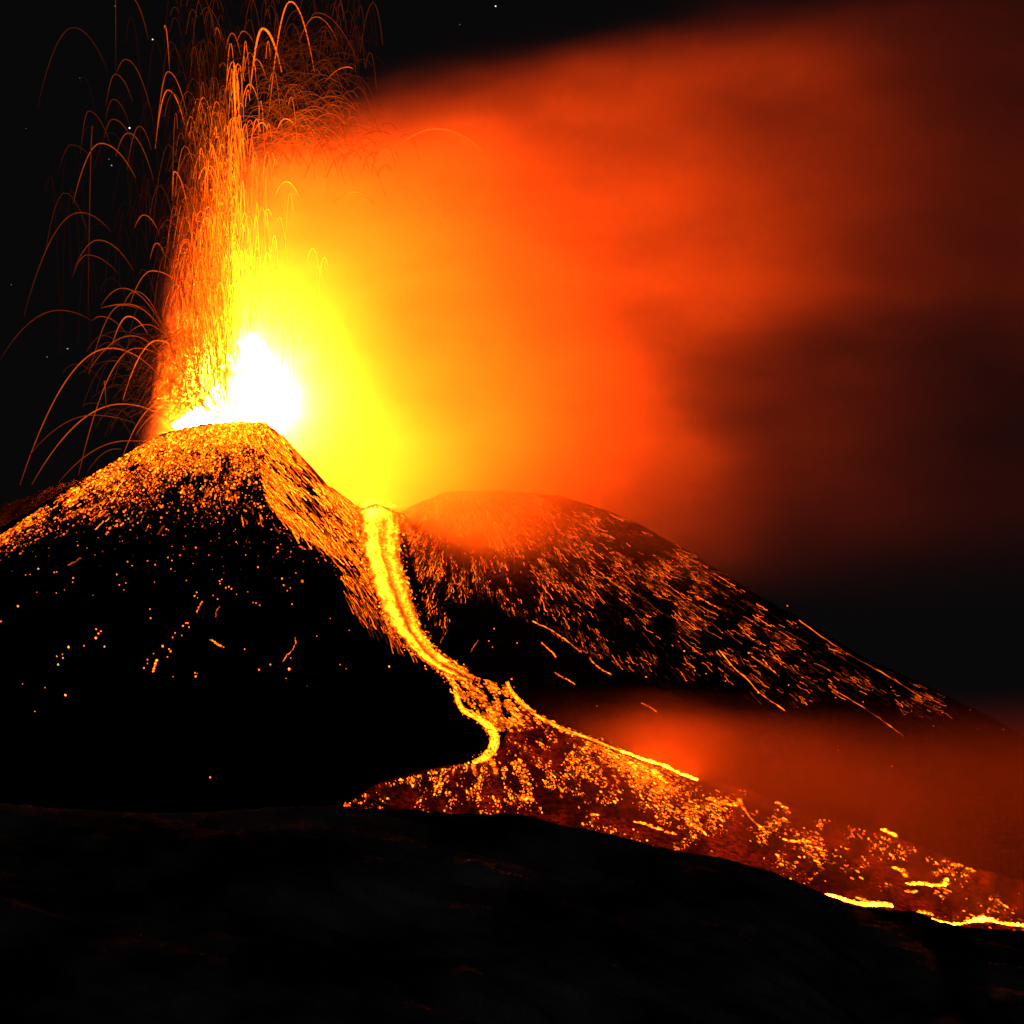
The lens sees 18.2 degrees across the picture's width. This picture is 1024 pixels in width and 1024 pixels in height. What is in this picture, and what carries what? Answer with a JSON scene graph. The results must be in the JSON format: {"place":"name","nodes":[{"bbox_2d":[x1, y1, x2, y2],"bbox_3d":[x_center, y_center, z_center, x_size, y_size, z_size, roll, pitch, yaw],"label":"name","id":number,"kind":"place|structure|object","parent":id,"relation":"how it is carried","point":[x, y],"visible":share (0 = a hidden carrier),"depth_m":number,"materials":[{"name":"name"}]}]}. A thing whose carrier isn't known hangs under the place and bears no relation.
{"place":"outdoors","nodes":[
{"label":"outdoors","id":0,"kind":"place"},
{"bbox_2d":[0,310,91,359],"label":"lava arc","id":1,"kind":"object","parent":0,"point":[38,316],"visible":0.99,"depth_m":2526.20,"materials":[{"name":"orange"}]},
{"bbox_2d":[24,212,110,314],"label":"lava arc","id":2,"kind":"object","parent":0,"point":[50,241],"visible":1,"depth_m":2526.56,"materials":[{"name":"orange"}]},
{"bbox_2d":[37,27,107,107],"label":"lava arc","id":3,"kind":"object","parent":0,"point":[53,52],"visible":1,"depth_m":2536.08,"materials":[{"name":"orange"}]},
{"bbox_2d":[88,126,92,305],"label":"lava arc","id":4,"kind":"object","parent":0,"point":[89,210],"visible":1,"depth_m":2552.76,"materials":[{"name":"orange"}]},
{"bbox_2d":[72,255,116,277],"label":"lava arc","id":5,"kind":"object","parent":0,"point":[95,256],"visible":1,"depth_m":2546.50,"materials":[{"name":"orange"}]},
{"bbox_2d":[80,111,109,153],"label":"lava arc","id":6,"kind":"object","parent":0,"point":[83,128],"visible":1,"depth_m":2544.64,"materials":[{"name":"orange liquid"}]},
{"bbox_2d":[74,240,133,270],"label":"lava arc","id":7,"kind":"object","parent":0,"point":[107,242],"visible":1,"depth_m":2546.36,"materials":[{"name":"orange"}]},
{"bbox_2d":[73,143,135,202],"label":"lava arc","id":8,"kind":"object","parent":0,"point":[87,157],"visible":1,"depth_m":2547.76,"materials":[{"name":"orange"}]},
{"bbox_2d":[115,0,115,62],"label":"lava arc","id":9,"kind":"object","parent":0,"point":[115,31],"visible":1,"depth_m":2539.11,"materials":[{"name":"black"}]},
{"bbox_2d":[105,99,129,124],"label":"lava arc","id":10,"kind":"object","parent":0,"point":[121,106],"visible":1,"depth_m":2553.07,"materials":[{"name":"orange liquid"}]},
{"bbox_2d":[104,119,132,140],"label":"lava arc","id":11,"kind":"object","parent":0,"point":[121,123],"visible":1,"depth_m":2550.32,"materials":[{"name":"orange"}]},
{"bbox_2d":[116,133,153,179],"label":"lava arc","id":12,"kind":"object","parent":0,"point":[140,144],"visible":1,"depth_m":2559.48,"materials":[{"name":"orange liquid"}]},
{"bbox_2d":[127,126,151,166],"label":"lava arc","id":13,"kind":"object","parent":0,"point":[132,139],"visible":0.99,"depth_m":2554.99,"materials":[{"name":"orange liquid"}]},
{"bbox_2d":[155,90,186,147],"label":"lava arc","id":14,"kind":"object","parent":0,"point":[160,111],"visible":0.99,"depth_m":2560.41,"materials":[{"name":"orange"}]},
{"bbox_2d":[172,171,190,225],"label":"lava arc","id":15,"kind":"object","parent":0,"point":[183,188],"visible":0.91,"depth_m":2575.82,"materials":[{"name":"orange liquid"}]},
{"bbox_2d":[199,148,205,173],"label":"lava arc","id":16,"kind":"object","parent":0,"point":[199,159],"visible":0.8,"depth_m":2576.02,"materials":[{"name":"orange liquid"}]},
{"bbox_2d":[196,97,214,138],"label":"lava arc","id":17,"kind":"object","parent":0,"point":[210,114],"visible":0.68,"depth_m":2586.28,"materials":[{"name":"orange liquid"}]},
{"bbox_2d":[45,0,418,447],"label":"lava spray","id":18,"kind":"object","parent":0,"point":[225,335],"visible":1,"depth_m":2556.56,"materials":[{"name":"orange liquid"}]},
{"bbox_2d":[89,305,139,373],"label":"lava arc","id":19,"kind":"object","parent":18,"relation":"attached to","point":[104,325],"visible":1,"depth_m":2555.37,"materials":[{"name":"orange liquid"}]},
{"bbox_2d":[106,74,132,103],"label":"lava arc","id":20,"kind":"object","parent":18,"relation":"attached to","point":[110,83],"visible":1,"depth_m":2551.32,"materials":[{"name":"orange"}]},
{"bbox_2d":[89,335,169,370],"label":"lava arc","id":21,"kind":"object","parent":18,"relation":"attached to","point":[123,337],"visible":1,"depth_m":2556.39,"materials":[{"name":"orange"}]},
{"bbox_2d":[112,316,146,344],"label":"lava arc","id":22,"kind":"object","parent":18,"relation":"attached to","point":[121,322],"visible":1,"depth_m":2556.04,"materials":[{"name":"orange liquid"}]},
{"bbox_2d":[102,304,164,334],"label":"lava arc","id":23,"kind":"object","parent":18,"relation":"attached to","point":[136,306],"visible":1,"depth_m":2557.61,"materials":[{"name":"orange liquid"}]},
{"bbox_2d":[116,59,153,121],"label":"lava arc","id":24,"kind":"object","parent":18,"relation":"attached to","point":[140,77],"visible":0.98,"depth_m":2563.22,"materials":[{"name":"orange"}]},
{"bbox_2d":[101,288,169,340],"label":"lava arc","id":25,"kind":"object","parent":18,"relation":"attached to","point":[140,296],"visible":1,"depth_m":2553.71,"materials":[{"name":"orange liquid"}]},
{"bbox_2d":[122,291,160,321],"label":"lava arc","id":26,"kind":"object","parent":18,"relation":"attached to","point":[147,298],"visible":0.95,"depth_m":2563.78,"materials":[{"name":"orange liquid"}]},
{"bbox_2d":[130,270,181,302],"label":"lava arc","id":27,"kind":"object","parent":18,"relation":"attached to","point":[142,277],"visible":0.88,"depth_m":2557.69,"materials":[{"name":"orange liquid"}]},
{"bbox_2d":[123,340,203,399],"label":"lava arc","id":28,"kind":"object","parent":18,"relation":"attached to","point":[139,357],"visible":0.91,"depth_m":2562.45,"materials":[{"name":"orange liquid"}]},
{"bbox_2d":[164,25,169,68],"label":"lava arc","id":29,"kind":"object","parent":18,"relation":"attached to","point":[167,42],"visible":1,"depth_m":2564.72,"materials":[{"name":"orange"}]},
{"bbox_2d":[156,71,187,140],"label":"lava arc","id":30,"kind":"object","parent":18,"relation":"attached to","point":[161,94],"visible":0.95,"depth_m":2569.38,"materials":[{"name":"orange liquid"}]},
{"bbox_2d":[242,84,257,102],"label":"lava arc","id":31,"kind":"object","parent":18,"relation":"attached to","point":[245,90],"visible":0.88,"depth_m":2593.93,"materials":[{"name":"orange liquid"}]},
{"bbox_2d":[252,28,281,75],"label":"lava arc","id":32,"kind":"object","parent":18,"relation":"attached to","point":[265,29],"visible":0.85,"depth_m":2584.73,"materials":[{"name":"orange"}]},
{"bbox_2d":[269,1,314,110],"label":"lava arc","id":33,"kind":"object","parent":18,"relation":"attached to","point":[278,38],"visible":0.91,"depth_m":2575.48,"materials":[{"name":"orange liquid"}]},
{"bbox_2d":[299,17,336,41],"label":"lava arc","id":34,"kind":"object","parent":18,"relation":"attached to","point":[322,19],"visible":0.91,"depth_m":2569.44,"materials":[{"name":"orange liquid"}]},
{"bbox_2d":[311,12,359,65],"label":"lava arc","id":35,"kind":"object","parent":18,"relation":"attached to","point":[340,29],"visible":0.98,"depth_m":2553.57,"materials":[{"name":"orange liquid"}]},
{"bbox_2d":[233,65,236,191],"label":"lava jet","id":36,"kind":"object","parent":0,"point":[234,111],"visible":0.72,"depth_m":2579.72,"materials":[{"name":"orange liquid"}]},
{"bbox_2d":[237,84,239,132],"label":"lava jet","id":37,"kind":"object","parent":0,"point":[238,106],"visible":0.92,"depth_m":2579.70,"materials":[{"name":"orange liquid"}]},
{"bbox_2d":[274,181,299,198],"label":"lava arc","id":38,"kind":"object","parent":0,"point":[281,184],"visible":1,"depth_m":2577.58,"materials":[{"name":"orange"}]},
{"bbox_2d":[334,192,372,202],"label":"lava arc","id":39,"kind":"object","parent":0,"point":[350,192],"visible":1,"depth_m":2559.97,"materials":[{"name":"orange"}]},
{"bbox_2d":[386,129,490,158],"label":"lava arc","id":40,"kind":"object","parent":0,"point":[441,129],"visible":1,"depth_m":2530.97,"materials":[{"name":"orange"}]},
{"bbox_2d":[0,421,1023,914],"bbox_3d":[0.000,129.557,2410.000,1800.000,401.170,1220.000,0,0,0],"label":"volcano","id":41,"kind":"structure","parent":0,"point":[346,707],"depth_m":2314.72},
{"bbox_2d":[29,415,135,455],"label":"lava arc","id":42,"kind":"object","parent":41,"relation":"on","point":[75,418],"visible":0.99,"depth_m":2537.70,"materials":[{"name":"orange"}]},
{"bbox_2d":[20,348,161,483],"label":"lava arc","id":43,"kind":"object","parent":41,"relation":"on","point":[65,382],"visible":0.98,"depth_m":2534.79,"materials":[{"name":"orange liquid"}]},
{"bbox_2d":[58,440,132,482],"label":"lava arc","id":44,"kind":"object","parent":41,"relation":"on","point":[94,450],"visible":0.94,"depth_m":2544.54,"materials":[{"name":"orange"}]},
{"bbox_2d":[32,404,173,483],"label":"lava arc","id":45,"kind":"object","parent":41,"relation":"on","point":[85,417],"visible":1,"depth_m":2549.25,"materials":[{"name":"orange liquid"}]},
{"bbox_2d":[78,348,167,475],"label":"lava arc","id":46,"kind":"object","parent":41,"relation":"on","point":[101,394],"visible":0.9,"depth_m":2539.25,"materials":[{"name":"orange liquid"}]},
{"bbox_2d":[123,402,187,454],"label":"lava arc","id":47,"kind":"object","parent":41,"relation":"on","point":[137,424],"visible":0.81,"depth_m":2551.69,"materials":[{"name":"orange liquid"}]},
{"bbox_2d":[136,409,181,433],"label":"lava arc","id":48,"kind":"object","parent":41,"relation":"on","point":[153,414],"visible":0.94,"depth_m":2567.85,"materials":[{"name":"orange liquid"}]},
{"bbox_2d":[0,425,325,564],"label":"glowing debris","id":49,"kind":"object","parent":41,"relation":"on","point":[201,455],"visible":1,"depth_m":2436.79,"materials":[{"name":"orange stone"}]},
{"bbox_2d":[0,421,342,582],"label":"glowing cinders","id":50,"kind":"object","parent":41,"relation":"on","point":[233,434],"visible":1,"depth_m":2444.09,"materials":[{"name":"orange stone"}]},
{"bbox_2d":[172,327,298,432],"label":"lava fountain","id":51,"kind":"object","parent":41,"relation":"on","point":[270,408],"visible":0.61,"depth_m":2612.24,"materials":[{"name":"white liquid"}]},
{"bbox_2d":[260,429,417,662],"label":"glowing debris","id":52,"kind":"object","parent":41,"relation":"on","point":[274,480],"visible":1,"depth_m":2438.31,"materials":[{"name":"orange stone"}]},
{"bbox_2d":[358,498,474,681],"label":"lava channel","id":53,"kind":"object","parent":41,"relation":"on","point":[378,527],"visible":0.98,"depth_m":2400.90,"materials":[{"name":"yellow liquid"}]},
{"bbox_2d":[444,673,499,763],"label":"lava stream","id":54,"kind":"structure","parent":41,"relation":"on","point":[492,743],"depth_m":2185.99,"materials":[{"name":"yellow liquid"}]},
{"bbox_2d":[354,501,621,763],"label":"lava flow","id":55,"kind":"structure","parent":41,"relation":"on","point":[391,624],"depth_m":2328.18,"materials":[{"name":"yellow"}]},
{"bbox_2d":[452,674,531,731],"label":"glowing blocks","id":56,"kind":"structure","parent":41,"relation":"on","point":[494,709],"depth_m":2227.22,"materials":[{"name":"orange stone"}]},
{"bbox_2d":[533,621,578,650],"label":"debris streak","id":57,"kind":"object","parent":41,"relation":"on","point":[556,633],"visible":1,"depth_m":2409.44,"materials":[{"name":"orange"}]},
{"bbox_2d":[506,682,620,751],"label":"lava stream","id":58,"kind":"structure","parent":41,"relation":"on","point":[522,704],"depth_m":2238.64,"materials":[{"name":"orange"}]},
{"bbox_2d":[399,490,953,734],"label":"glowing debris","id":59,"kind":"object","parent":41,"relation":"on","point":[501,527],"visible":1,"depth_m":2496.99,"materials":[{"name":"orange stone"}]},
{"bbox_2d":[719,650,784,710],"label":"debris streak","id":60,"kind":"object","parent":41,"relation":"on","point":[749,681],"visible":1,"depth_m":2396.41,"materials":[{"name":"orange stone"}]},
{"bbox_2d":[799,620,920,696],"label":"debris streak","id":61,"kind":"object","parent":41,"relation":"on","point":[856,658],"visible":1,"depth_m":2540.32,"materials":[{"name":"orange"}]},
{"bbox_2d":[830,687,902,735],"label":"debris streak","id":62,"kind":"object","parent":41,"relation":"on","point":[869,711],"visible":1,"depth_m":2424.34,"materials":[{"name":"orange"}]},
{"bbox_2d":[0,803,1023,1023],"bbox_3d":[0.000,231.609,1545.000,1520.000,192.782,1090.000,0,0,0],"label":"foreground hill","id":63,"kind":"structure","parent":0,"point":[330,914],"depth_m":1570.42,"materials":[{"name":"black stone"}]},
{"bbox_2d":[0,0,1023,735],"label":"sky","id":64,"kind":"structure","parent":0,"point":[740,283],"materials":[{"name":"orange"}]},
{"bbox_2d":[341,710,1023,930],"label":"lava field","id":65,"kind":"structure","parent":0,"point":[735,845],"depth_m":2129.85,"materials":[{"name":"orange stone"}]},
{"bbox_2d":[471,763,477,775],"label":"lava breakout","id":66,"kind":"object","parent":65,"relation":"on","point":[473,767],"visible":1,"depth_m":2126.18,"materials":[{"name":"orange liquid"}]},
{"bbox_2d":[489,758,498,775],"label":"lava breakout","id":67,"kind":"object","parent":65,"relation":"on","point":[495,769],"visible":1,"depth_m":2130.25,"materials":[{"name":"orange liquid"}]},
{"bbox_2d":[519,796,533,800],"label":"lava breakout","id":68,"kind":"object","parent":65,"relation":"on","point":[522,798],"visible":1,"depth_m":2090.04,"materials":[{"name":"orange"}]},
{"bbox_2d":[565,751,576,770],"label":"lava breakout","id":69,"kind":"object","parent":65,"relation":"on","point":[572,752],"visible":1,"depth_m":2170.05,"materials":[{"name":"orange liquid"}]},
{"bbox_2d":[626,760,667,782],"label":"lava breakout","id":70,"kind":"object","parent":65,"relation":"on","point":[661,777],"visible":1,"depth_m":2197.05,"materials":[{"name":"orange"}]},
{"bbox_2d":[633,821,662,829],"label":"lava breakout","id":71,"kind":"object","parent":65,"relation":"on","point":[649,825],"visible":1,"depth_m":2089.41,"materials":[{"name":"orange"}]},
{"bbox_2d":[620,750,697,780],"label":"lava breakout","id":72,"kind":"object","parent":65,"relation":"on","point":[663,765],"visible":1,"depth_m":2239.72,"materials":[{"name":"yellow liquid"}]},
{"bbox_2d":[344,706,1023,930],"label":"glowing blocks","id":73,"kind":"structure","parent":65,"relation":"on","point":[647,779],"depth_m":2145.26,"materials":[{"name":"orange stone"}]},
{"bbox_2d":[684,818,702,830],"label":"lava breakout","id":74,"kind":"object","parent":65,"relation":"on","point":[694,825],"visible":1,"depth_m":2106.70,"materials":[{"name":"orange"}]},
{"bbox_2d":[708,797,738,805],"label":"lava breakout","id":75,"kind":"object","parent":65,"relation":"on","point":[723,801],"visible":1,"depth_m":2182.82,"materials":[{"name":"orange"}]},
{"bbox_2d":[737,798,768,834],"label":"lava breakout","id":76,"kind":"object","parent":65,"relation":"on","point":[740,802],"visible":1,"depth_m":2179.99,"materials":[{"name":"orange"}]},
{"bbox_2d":[783,838,816,844],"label":"lava breakout","id":77,"kind":"object","parent":65,"relation":"on","point":[799,840],"visible":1,"depth_m":2161.37,"materials":[{"name":"orange"}]},
{"bbox_2d":[826,894,892,906],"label":"lava breakout","id":78,"kind":"object","parent":65,"relation":"on","point":[862,903],"visible":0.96,"depth_m":2058.70,"materials":[{"name":"yellow liquid"}]},
{"bbox_2d":[855,897,891,903],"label":"lava breakout","id":79,"kind":"object","parent":65,"relation":"on","point":[863,899],"visible":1,"depth_m":2068.56,"materials":[{"name":"yellow liquid"}]},
{"bbox_2d":[880,828,897,837],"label":"lava breakout","id":80,"kind":"object","parent":65,"relation":"on","point":[889,832],"visible":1,"depth_m":2258.86,"materials":[{"name":"yellow liquid"}]},
{"bbox_2d":[892,866,908,876],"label":"lava breakout","id":81,"kind":"object","parent":65,"relation":"on","point":[903,871],"visible":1,"depth_m":2190.68,"materials":[{"name":"orange"}]},
{"bbox_2d":[905,889,917,892],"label":"lava breakout","id":82,"kind":"object","parent":65,"relation":"on","point":[913,891],"visible":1,"depth_m":2132.41,"materials":[{"name":"orange"}]},
{"bbox_2d":[917,910,933,915],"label":"lava breakout","id":83,"kind":"object","parent":65,"relation":"on","point":[925,912],"visible":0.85,"depth_m":2085.44,"materials":[{"name":"orange"}]},
{"bbox_2d":[906,878,948,886],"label":"lava breakout","id":84,"kind":"object","parent":65,"relation":"on","point":[945,882],"visible":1,"depth_m":2187.86,"materials":[{"name":"yellow liquid"}]},
{"bbox_2d":[932,916,1023,926],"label":"lava breakout","id":85,"kind":"object","parent":65,"relation":"on","point":[982,919],"visible":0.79,"depth_m":2130.41,"materials":[{"name":"yellow liquid"}]}
]}

